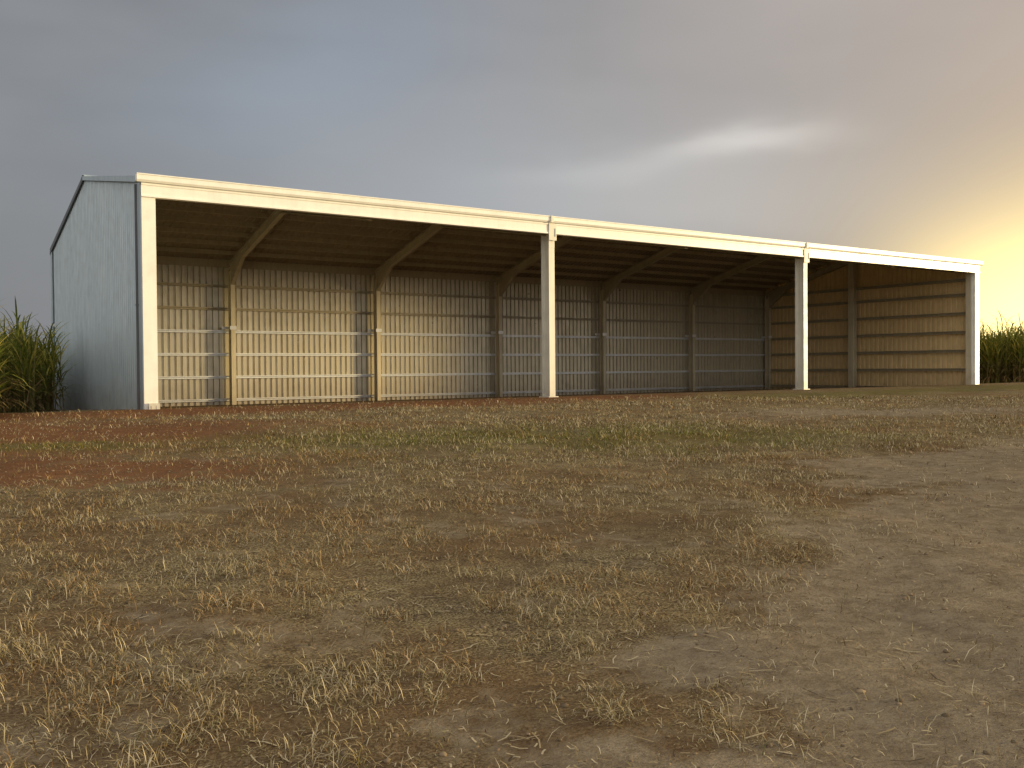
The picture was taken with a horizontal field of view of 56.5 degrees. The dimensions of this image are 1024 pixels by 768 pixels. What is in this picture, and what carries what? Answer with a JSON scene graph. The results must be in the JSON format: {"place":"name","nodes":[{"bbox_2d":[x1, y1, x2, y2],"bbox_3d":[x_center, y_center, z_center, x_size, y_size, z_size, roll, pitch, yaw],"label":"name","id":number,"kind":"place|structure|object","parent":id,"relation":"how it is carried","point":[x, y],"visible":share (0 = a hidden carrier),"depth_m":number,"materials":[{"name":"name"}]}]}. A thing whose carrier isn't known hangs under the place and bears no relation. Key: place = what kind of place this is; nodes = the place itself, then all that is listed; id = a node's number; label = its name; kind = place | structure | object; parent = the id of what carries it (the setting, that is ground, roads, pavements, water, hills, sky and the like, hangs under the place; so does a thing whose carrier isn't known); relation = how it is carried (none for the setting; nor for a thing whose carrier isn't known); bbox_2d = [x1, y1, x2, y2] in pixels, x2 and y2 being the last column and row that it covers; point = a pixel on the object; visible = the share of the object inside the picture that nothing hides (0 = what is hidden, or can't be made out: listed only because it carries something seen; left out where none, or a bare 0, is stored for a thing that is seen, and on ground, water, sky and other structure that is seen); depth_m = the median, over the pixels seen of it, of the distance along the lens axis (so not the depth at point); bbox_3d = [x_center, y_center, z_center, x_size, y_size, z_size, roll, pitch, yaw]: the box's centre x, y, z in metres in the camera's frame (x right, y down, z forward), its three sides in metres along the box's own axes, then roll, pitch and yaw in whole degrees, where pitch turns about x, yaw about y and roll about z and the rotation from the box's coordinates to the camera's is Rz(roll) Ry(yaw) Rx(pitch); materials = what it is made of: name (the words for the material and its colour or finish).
{"place":"outdoors","nodes":[
{"label":"outdoors","id":0,"kind":"place"},
{"bbox_2d":[0,298,81,412],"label":"sugarcane field","id":1,"kind":"structure","parent":0,"point":[27,363],"depth_m":29.18,"materials":[{"name":"green plant"}]},
{"bbox_2d":[0,378,1023,767],"bbox_3d":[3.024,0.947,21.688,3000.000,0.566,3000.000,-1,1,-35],"label":"ground","id":2,"kind":"structure","parent":0,"point":[984,560],"depth_m":6.40,"materials":[{"name":"soil"}]},
{"bbox_2d":[0,413,1023,767],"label":"dirt clods","id":3,"kind":"object","parent":2,"relation":"on","point":[566,705],"visible":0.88,"depth_m":5.63,"materials":[{"name":"soil"}]},
{"bbox_2d":[0,419,1023,767],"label":"straw litter","id":4,"kind":"object","parent":2,"relation":"on","point":[502,625],"visible":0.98,"depth_m":5.08,"materials":[{"name":"plant"}]},
{"bbox_2d":[49,172,983,409],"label":"open front machinery shed","id":5,"kind":"structure","parent":2,"relation":"on","point":[166,290],"depth_m":46.39,"materials":[{"name":"metal"}]},
{"bbox_2d":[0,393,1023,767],"bbox_3d":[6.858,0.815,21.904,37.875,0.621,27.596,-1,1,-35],"label":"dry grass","id":6,"kind":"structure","parent":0,"point":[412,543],"depth_m":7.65,"materials":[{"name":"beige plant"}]},
{"bbox_2d":[0,0,1023,352],"label":"sky","id":7,"kind":"structure","parent":0,"point":[884,125],"materials":[{"name":"grey"}]},
{"bbox_2d":[33,311,1023,399],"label":"sugarcane field","id":8,"kind":"structure","parent":0,"point":[1001,357],"depth_m":58.08,"materials":[{"name":"green plant"}]}
]}

